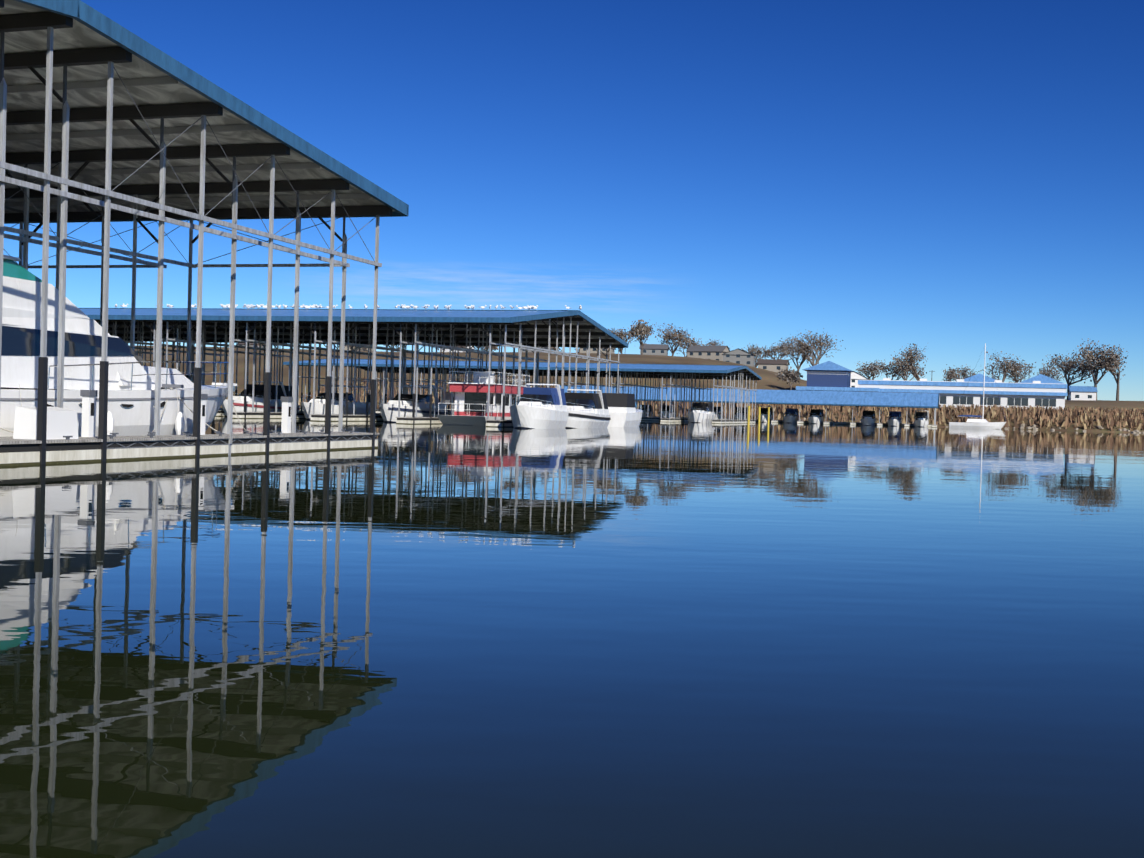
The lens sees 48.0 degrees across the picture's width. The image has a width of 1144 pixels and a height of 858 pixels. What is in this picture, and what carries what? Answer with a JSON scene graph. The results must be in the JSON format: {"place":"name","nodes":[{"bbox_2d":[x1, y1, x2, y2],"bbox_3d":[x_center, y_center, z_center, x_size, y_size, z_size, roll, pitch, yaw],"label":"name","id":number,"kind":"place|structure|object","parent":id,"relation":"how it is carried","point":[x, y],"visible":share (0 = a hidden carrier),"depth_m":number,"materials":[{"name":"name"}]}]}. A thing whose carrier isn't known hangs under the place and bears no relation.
{"place":"outdoors","nodes":[
{"label":"outdoors","id":0,"kind":"place"},
{"bbox_2d":[13,390,353,454],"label":"dock boxes","id":1,"kind":"object","parent":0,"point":[62,423],"visible":0.92,"depth_m":28.52,"materials":[{"name":"white paint"}]},
{"bbox_2d":[0,405,1143,857],"bbox_3d":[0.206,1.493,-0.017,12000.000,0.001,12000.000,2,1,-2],"label":"lake water","id":2,"kind":"structure","parent":0,"point":[650,639],"depth_m":8.02,"materials":[{"name":"blue liquid"}]},
{"bbox_2d":[0,255,236,436],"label":"motor yacht","id":3,"kind":"object","parent":2,"relation":"on","point":[131,394],"visible":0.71,"depth_m":31.47,"materials":[{"name":"white plastic"}]},
{"bbox_2d":[0,440,377,465],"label":"dock floats","id":4,"kind":"object","parent":2,"relation":"on","point":[33,458],"visible":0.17,"depth_m":31.13,"materials":[{"name":"plastic"}]},
{"bbox_2d":[0,435,377,452],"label":"dock edge","id":5,"kind":"object","parent":4,"relation":"on","point":[6,448],"visible":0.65,"depth_m":31.17,"materials":[{"name":"grey concrete"}]},
{"bbox_2d":[0,432,379,444],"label":"dock deck planks","id":6,"kind":"object","parent":5,"relation":"on","point":[7,440],"visible":0.55,"depth_m":31.64,"materials":[{"name":"grey wood"}]},
{"bbox_2d":[0,27,379,434],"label":"support posts","id":7,"kind":"object","parent":2,"relation":"in","point":[61,245],"visible":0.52,"depth_m":32.66,"materials":[{"name":"grey metal"}]},
{"bbox_2d":[0,386,245,434],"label":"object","id":8,"kind":"object","parent":7,"relation":"on","point":[179,424],"visible":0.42,"depth_m":34.31,"materials":[{"name":"beige"}]},
{"bbox_2d":[0,30,345,260],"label":"post brackets","id":9,"kind":"object","parent":7,"relation":"attached to","point":[2,34],"visible":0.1,"depth_m":32.64,"materials":[{"name":"grey metal"}]},
{"bbox_2d":[4,77,370,206],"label":"roof beams","id":10,"kind":"structure","parent":7,"relation":"on","point":[116,83],"depth_m":37.28,"materials":[{"name":"black metal"}]},
{"bbox_2d":[4,68,376,264],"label":"dock brace cables","id":11,"kind":"object","parent":7,"relation":"attached to","point":[190,199],"visible":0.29,"depth_m":37.28,"materials":[{"name":"grey metal"}]},
{"bbox_2d":[0,161,381,267],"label":"horizontal beams","id":12,"kind":"structure","parent":7,"relation":"attached to","point":[41,175],"depth_m":35.60,"materials":[{"name":"grey metal"}]},
{"bbox_2d":[0,0,392,244],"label":"roof beams","id":13,"kind":"structure","parent":7,"relation":"on","point":[31,61],"depth_m":36.51,"materials":[{"name":"black metal"}]},
{"bbox_2d":[0,0,393,212],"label":"roof underside","id":14,"kind":"object","parent":7,"relation":"on","point":[78,35],"depth_m":35.23,"materials":[{"name":"grey galvanized corrugated steel"}]},
{"bbox_2d":[4,0,408,223],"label":"roof fascia","id":15,"kind":"structure","parent":14,"relation":"attached to","point":[85,14],"depth_m":31.64,"materials":[{"name":"blue metal"}]},
{"bbox_2d":[37,357,375,463],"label":"dock pilings","id":16,"kind":"object","parent":7,"relation":"attached to","point":[42,399],"visible":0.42,"depth_m":32.35,"materials":[{"name":"black"}]},
{"bbox_2d":[222,381,299,416],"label":"cruiser","id":17,"kind":"object","parent":2,"relation":"on","point":[238,400],"visible":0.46,"depth_m":106.76,"materials":[{"name":"white plastic"}]},
{"bbox_2d":[301,385,369,419],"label":"cruiser","id":18,"kind":"object","parent":2,"relation":"on","point":[360,408],"visible":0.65,"depth_m":104.54,"materials":[{"name":"white plastic"}]},
{"bbox_2d":[98,317,619,419],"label":"support posts","id":19,"kind":"object","parent":2,"relation":"on","point":[402,380],"visible":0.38,"depth_m":109.29,"materials":[{"name":"grey metal"}]},
{"bbox_2d":[80,309,621,344],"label":"dock roof","id":20,"kind":"structure","parent":19,"relation":"on","point":[366,313],"depth_m":108.91,"materials":[{"name":"blue paint"}]},
{"bbox_2d":[115,303,581,310],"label":"birds","id":21,"kind":"object","parent":20,"relation":"on","point":[402,306],"visible":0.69,"depth_m":111.33,"materials":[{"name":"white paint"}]},
{"bbox_2d":[79,308,627,347],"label":"roof fascia","id":22,"kind":"structure","parent":20,"relation":"attached to","point":[418,319],"depth_m":97.19,"materials":[{"name":"metal"}]},
{"bbox_2d":[94,315,623,355],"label":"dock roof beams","id":23,"kind":"structure","parent":19,"relation":"on","point":[359,324],"depth_m":120.47,"materials":[{"name":"black metal"}]},
{"bbox_2d":[113,318,606,361],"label":"dock post tops","id":24,"kind":"object","parent":19,"relation":"attached to","point":[359,332],"visible":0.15,"depth_m":111.50,"materials":[{"name":"grey metal"}]},
{"bbox_2d":[108,321,619,343],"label":"dock purlins","id":25,"kind":"object","parent":19,"relation":"attached to","point":[407,334],"visible":0.12,"depth_m":122.40,"materials":[{"name":"black metal"}]},
{"bbox_2d":[123,338,619,362],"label":"dock rails","id":26,"kind":"object","parent":19,"relation":"attached to","point":[393,349],"visible":0.54,"depth_m":109.75,"materials":[{"name":"grey metal"}]},
{"bbox_2d":[235,389,518,426],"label":"dock post sleeves","id":27,"kind":"object","parent":19,"relation":"attached to","point":[368,395],"visible":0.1,"depth_m":99.04,"materials":[{"name":"white"}]},
{"bbox_2d":[216,413,512,426],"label":"dock floats","id":28,"kind":"object","parent":2,"relation":"on","point":[365,419],"visible":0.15,"depth_m":97.88,"materials":[{"name":"plastic"}]},
{"bbox_2d":[217,411,511,422],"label":"dock","id":29,"kind":"object","parent":28,"relation":"on","point":[323,416],"visible":0.08,"depth_m":97.91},
{"bbox_2d":[218,408,511,420],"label":"dock deck planks","id":30,"kind":"object","parent":29,"relation":"on","point":[376,414],"visible":0.06,"depth_m":98.54,"materials":[{"name":"grey wood"}]},
{"bbox_2d":[379,385,447,422],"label":"cruiser","id":31,"kind":"object","parent":2,"relation":"on","point":[389,411],"visible":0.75,"depth_m":102.19,"materials":[{"name":"white plastic"}]},
{"bbox_2d":[436,371,530,425],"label":"houseboat","id":32,"kind":"object","parent":2,"relation":"on","point":[471,403],"visible":0.79,"depth_m":97.75,"materials":[{"name":"red paint"},{"name":"white paint"},{"name":"dark glass"}]},
{"bbox_2d":[288,366,755,423],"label":"support posts","id":33,"kind":"object","parent":2,"relation":"on","point":[445,378],"visible":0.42,"depth_m":188.06,"materials":[{"name":"grey metal"}]},
{"bbox_2d":[286,365,758,379],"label":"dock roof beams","id":34,"kind":"structure","parent":33,"relation":"on","point":[706,375],"depth_m":198.44,"materials":[{"name":"grey metal"}]},
{"bbox_2d":[292,376,756,390],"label":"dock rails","id":35,"kind":"object","parent":33,"relation":"attached to","point":[388,379],"visible":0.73,"depth_m":189.08,"materials":[{"name":"grey metal"}]},
{"bbox_2d":[299,359,754,375],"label":"dock roof sheet","id":36,"kind":"object","parent":33,"relation":"on","point":[632,366],"visible":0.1,"depth_m":184.17,"materials":[{"name":"blue paint"}]},
{"bbox_2d":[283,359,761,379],"bbox_3d":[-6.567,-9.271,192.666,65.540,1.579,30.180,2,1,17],"label":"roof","id":37,"kind":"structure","parent":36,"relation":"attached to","point":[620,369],"depth_m":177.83,"materials":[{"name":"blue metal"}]},
{"bbox_2d":[349,367,748,385],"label":"dock post tops","id":38,"kind":"object","parent":33,"relation":"attached to","point":[600,375],"visible":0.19,"depth_m":188.75,"materials":[{"name":"grey metal"}]},
{"bbox_2d":[299,409,754,423],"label":"dock floats","id":39,"kind":"object","parent":2,"relation":"on","point":[660,420],"visible":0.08,"depth_m":180.27,"materials":[{"name":"plastic"}]},
{"bbox_2d":[300,408,754,421],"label":"dock","id":40,"kind":"object","parent":39,"relation":"on","point":[681,419],"visible":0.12,"depth_m":178.47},
{"bbox_2d":[300,407,727,419],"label":"dock deck planks","id":41,"kind":"object","parent":40,"relation":"on","point":[651,417],"visible":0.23,"depth_m":182.50,"materials":[{"name":"grey wood"}]},
{"bbox_2d":[510,383,568,428],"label":"cruiser","id":42,"kind":"object","parent":2,"relation":"on","point":[539,408],"visible":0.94,"depth_m":90.59,"materials":[{"name":"white plastic"}]},
{"bbox_2d":[565,389,610,427],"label":"cruiser","id":43,"kind":"object","parent":2,"relation":"in","point":[588,410],"visible":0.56,"depth_m":99.21,"materials":[{"name":"white plastic"}]},
{"bbox_2d":[602,393,642,426],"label":"cruiser","id":44,"kind":"object","parent":2,"relation":"on","point":[624,411],"visible":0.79,"depth_m":110.75,"materials":[{"name":"white plastic"}]},
{"bbox_2d":[642,405,651,416],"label":"boat","id":45,"kind":"object","parent":2,"relation":"on","point":[646,414],"visible":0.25,"depth_m":231.12,"materials":[{"name":"grey glass"}]},
{"bbox_2d":[659,405,675,417],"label":"boat","id":46,"kind":"object","parent":2,"relation":"on","point":[665,412],"visible":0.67,"depth_m":228.87,"materials":[{"name":"grey glass"}]},
{"bbox_2d":[687,403,714,422],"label":"boat","id":47,"kind":"object","parent":2,"relation":"on","point":[701,413],"visible":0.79,"depth_m":175.57,"materials":[{"name":"white plastic"}]},
{"bbox_2d":[714,407,723,418],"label":"boat","id":48,"kind":"object","parent":2,"relation":"on","point":[717,411],"visible":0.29,"depth_m":225.80,"materials":[{"name":"white plastic"}]},
{"bbox_2d":[734,407,746,419],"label":"boat","id":49,"kind":"object","parent":2,"relation":"on","point":[735,416],"visible":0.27,"depth_m":225.33,"materials":[{"name":"grey glass"}]},
{"bbox_2d":[747,406,769,426],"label":"yellow posts","id":50,"kind":"object","parent":2,"relation":"on","point":[748,417],"visible":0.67,"depth_m":151.49,"materials":[{"name":"yellow metal"}]},
{"bbox_2d":[757,406,772,421],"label":"boat","id":51,"kind":"object","parent":2,"relation":"on","point":[764,415],"visible":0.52,"depth_m":223.93,"materials":[{"name":"white plastic"}]},
{"bbox_2d":[637,400,935,424],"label":"support posts","id":52,"kind":"object","parent":2,"relation":"on","point":[799,412],"visible":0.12,"depth_m":223.22,"materials":[{"name":"metal"}]},
{"bbox_2d":[560,385,938,407],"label":"dock roof","id":53,"kind":"structure","parent":52,"relation":"on","point":[857,398],"depth_m":219.76,"materials":[{"name":"blue paint"}]},
{"bbox_2d":[635,396,938,407],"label":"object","id":54,"kind":"structure","parent":53,"relation":"attached to","point":[803,403],"depth_m":218.47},
{"bbox_2d":[783,408,798,422],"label":"boat","id":55,"kind":"object","parent":2,"relation":"on","point":[791,416],"visible":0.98,"depth_m":222.44,"materials":[{"name":"blue glass"}]},
{"bbox_2d":[646,416,936,425],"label":"dock","id":56,"kind":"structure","parent":2,"relation":"on","point":[808,421],"depth_m":222.17,"materials":[{"name":"grey wood"}]},
{"bbox_2d":[808,409,823,423],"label":"boat","id":57,"kind":"object","parent":2,"relation":"on","point":[816,416],"visible":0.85,"depth_m":220.45,"materials":[{"name":"white plastic"}]},
{"bbox_2d":[728,419,936,427],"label":"dock floats","id":58,"kind":"object","parent":2,"relation":"on","point":[847,423],"visible":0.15,"depth_m":220.42,"materials":[{"name":"plastic"}]},
{"bbox_2d":[861,411,875,424],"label":"boat","id":59,"kind":"object","parent":2,"relation":"on","point":[868,417],"visible":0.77,"depth_m":218.53,"materials":[{"name":"grey plastic"}]},
{"bbox_2d":[887,411,901,425],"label":"boat","id":60,"kind":"object","parent":2,"relation":"on","point":[895,418],"visible":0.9,"depth_m":216.40,"materials":[{"name":"white plastic"}]},
{"bbox_2d":[914,410,928,426],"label":"boat","id":61,"kind":"object","parent":2,"relation":"on","point":[921,419],"visible":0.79,"depth_m":215.43,"materials":[{"name":"white plastic"}]},
{"bbox_2d":[949,343,1005,428],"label":"sailboat","id":62,"kind":"object","parent":2,"relation":"on","point":[982,423],"visible":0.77,"depth_m":213.77,"materials":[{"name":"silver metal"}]},
{"bbox_2d":[3,0,1143,400],"label":"sky","id":63,"kind":"structure","parent":0,"point":[949,179],"materials":[{"name":"blue"}]},
{"bbox_2d":[129,345,1143,432],"bbox_3d":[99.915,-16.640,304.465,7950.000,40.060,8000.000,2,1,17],"label":"terrain","id":64,"kind":"structure","parent":0,"point":[769,380],"depth_m":325.83,"materials":[{"name":"brown soil"}]},
{"bbox_2d":[236,343,265,347],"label":"house","id":65,"kind":"structure","parent":64,"relation":"on","point":[243,344],"depth_m":538.84,"materials":[{"name":"grey"}]},
{"bbox_2d":[339,346,372,350],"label":"house","id":66,"kind":"structure","parent":64,"relation":"on","point":[357,349],"depth_m":527.42,"materials":[{"name":"beige"}]},
{"bbox_2d":[440,346,474,351],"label":"house","id":67,"kind":"structure","parent":64,"relation":"on","point":[448,350],"depth_m":514.08,"materials":[{"name":"white"}]},
{"bbox_2d":[484,346,500,351],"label":"tree","id":68,"kind":"object","parent":64,"relation":"on","point":[495,348],"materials":[{"name":"brown plant"}]},
{"bbox_2d":[522,347,551,351],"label":"house","id":69,"kind":"structure","parent":64,"relation":"on","point":[523,350],"depth_m":495.61,"materials":[{"name":"grey"}]},
{"bbox_2d":[579,347,615,353],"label":"house","id":70,"kind":"structure","parent":64,"relation":"on","point":[583,350],"depth_m":476.53,"materials":[{"name":"beige"}]},
{"bbox_2d":[608,327,634,353],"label":"tree","id":71,"kind":"object","parent":64,"relation":"on","point":[624,334],"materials":[{"name":"brown plant"}]},
{"bbox_2d":[626,319,654,354],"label":"tree","id":72,"kind":"object","parent":64,"relation":"on","point":[642,329],"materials":[{"name":"brown plant"}]},
{"bbox_2d":[639,344,668,355],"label":"house","id":73,"kind":"structure","parent":64,"relation":"on","point":[655,349],"depth_m":464.99,"materials":[{"name":"grey"}]},
{"bbox_2d":[652,322,694,355],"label":"tree","id":74,"kind":"object","parent":64,"relation":"on","point":[674,336],"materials":[{"name":"brown plant"}]},
{"bbox_2d":[673,337,704,356],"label":"tree","id":75,"kind":"object","parent":64,"relation":"on","point":[682,346],"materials":[{"name":"brown plant"}]},
{"bbox_2d":[686,345,729,360],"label":"house","id":76,"kind":"structure","parent":64,"relation":"on","point":[711,352],"depth_m":448.70,"materials":[{"name":"beige"}]},
{"bbox_2d":[703,339,732,350],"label":"tree","id":77,"kind":"object","parent":64,"relation":"on","point":[710,343],"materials":[{"name":"plant"}]},
{"bbox_2d":[298,376,1143,431],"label":"bank brush","id":78,"kind":"object","parent":64,"relation":"on","point":[1071,415],"visible":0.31,"depth_m":239.48,"materials":[{"name":"beige plant"}]},
{"bbox_2d":[722,348,755,366],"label":"house","id":79,"kind":"structure","parent":64,"relation":"on","point":[739,356],"depth_m":432.08,"materials":[{"name":"grey paint"}]},
{"bbox_2d":[741,343,767,366],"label":"tree","id":80,"kind":"object","parent":64,"relation":"on","point":[758,350],"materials":[{"name":"brown plant"}]},
{"bbox_2d":[757,359,789,372],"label":"house","id":81,"kind":"structure","parent":64,"relation":"on","point":[773,365],"depth_m":411.75,"materials":[{"name":"beige"}]},
{"bbox_2d":[761,341,792,358],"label":"tree","id":82,"kind":"object","parent":64,"relation":"on","point":[773,349],"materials":[{"name":"brown plant"}]},
{"bbox_2d":[775,367,802,389],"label":"tree","id":83,"kind":"object","parent":64,"relation":"on","point":[786,373],"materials":[{"name":"brown plant"}]},
{"bbox_2d":[450,410,1143,432],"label":"bank riprap","id":84,"kind":"object","parent":64,"relation":"on","point":[1098,427],"visible":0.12,"depth_m":225.57,"materials":[{"name":"stone"}]},
{"bbox_2d":[777,336,816,370],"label":"tree","id":85,"kind":"object","parent":64,"relation":"on","point":[788,351],"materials":[{"name":"brown plant"}]},
{"bbox_2d":[783,328,845,365],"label":"tree","id":86,"kind":"object","parent":64,"relation":"on","point":[818,358],"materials":[{"name":"brown plant"}]},
{"bbox_2d":[850,371,868,387],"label":"house","id":87,"kind":"structure","parent":64,"relation":"on","point":[855,377],"depth_m":455.05,"materials":[{"name":"white paint"}]},
{"bbox_2d":[856,360,882,379],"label":"tree","id":88,"kind":"object","parent":64,"relation":"on","point":[870,368],"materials":[{"name":"plant"}]},
{"bbox_2d":[876,356,913,379],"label":"tree","id":89,"kind":"object","parent":64,"relation":"on","point":[891,367],"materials":[{"name":"brown plant"}]},
{"bbox_2d":[885,360,926,380],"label":"tree","id":90,"kind":"object","parent":64,"relation":"on","point":[917,371],"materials":[{"name":"brown plant"}]},
{"bbox_2d":[891,343,927,380],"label":"tree","id":91,"kind":"object","parent":64,"relation":"on","point":[914,372],"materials":[{"name":"brown plant"}]},
{"bbox_2d":[796,361,1067,408],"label":"marina building","id":92,"kind":"structure","parent":64,"relation":"on","point":[1041,390],"depth_m":315.32,"materials":[{"name":"blue"}]},
{"bbox_2d":[943,364,961,381],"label":"tree","id":93,"kind":"object","parent":64,"relation":"on","point":[950,375],"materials":[{"name":"brown plant"}]},
{"bbox_2d":[954,364,980,378],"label":"tree","id":94,"kind":"object","parent":64,"relation":"on","point":[960,374],"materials":[{"name":"brown plant"}]},
{"bbox_2d":[980,349,1024,381],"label":"tree","id":95,"kind":"object","parent":64,"relation":"on","point":[999,369],"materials":[{"name":"brown plant"}]},
{"bbox_2d":[994,356,1035,382],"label":"tree","id":96,"kind":"object","parent":64,"relation":"on","point":[1031,367],"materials":[{"name":"plant"}]},
{"bbox_2d":[1034,359,1063,380],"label":"tree","id":97,"kind":"object","parent":64,"relation":"on","point":[1044,370],"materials":[{"name":"brown plant"}]},
{"bbox_2d":[1043,352,1095,399],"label":"tree","id":98,"kind":"object","parent":64,"relation":"on","point":[1063,362],"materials":[{"name":"brown plant"}]},
{"bbox_2d":[1067,386,1097,399],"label":"house","id":99,"kind":"structure","parent":64,"relation":"on","point":[1082,392],"depth_m":395.66,"materials":[{"name":"white paint"}]},
{"bbox_2d":[1067,338,1126,400],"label":"tree","id":100,"kind":"object","parent":64,"relation":"on","point":[1088,355],"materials":[{"name":"brown plant"}]},
{"bbox_2d":[1092,344,1127,400],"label":"tree","id":101,"kind":"object","parent":64,"relation":"on","point":[1113,361],"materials":[{"name":"brown plant"}]}
]}

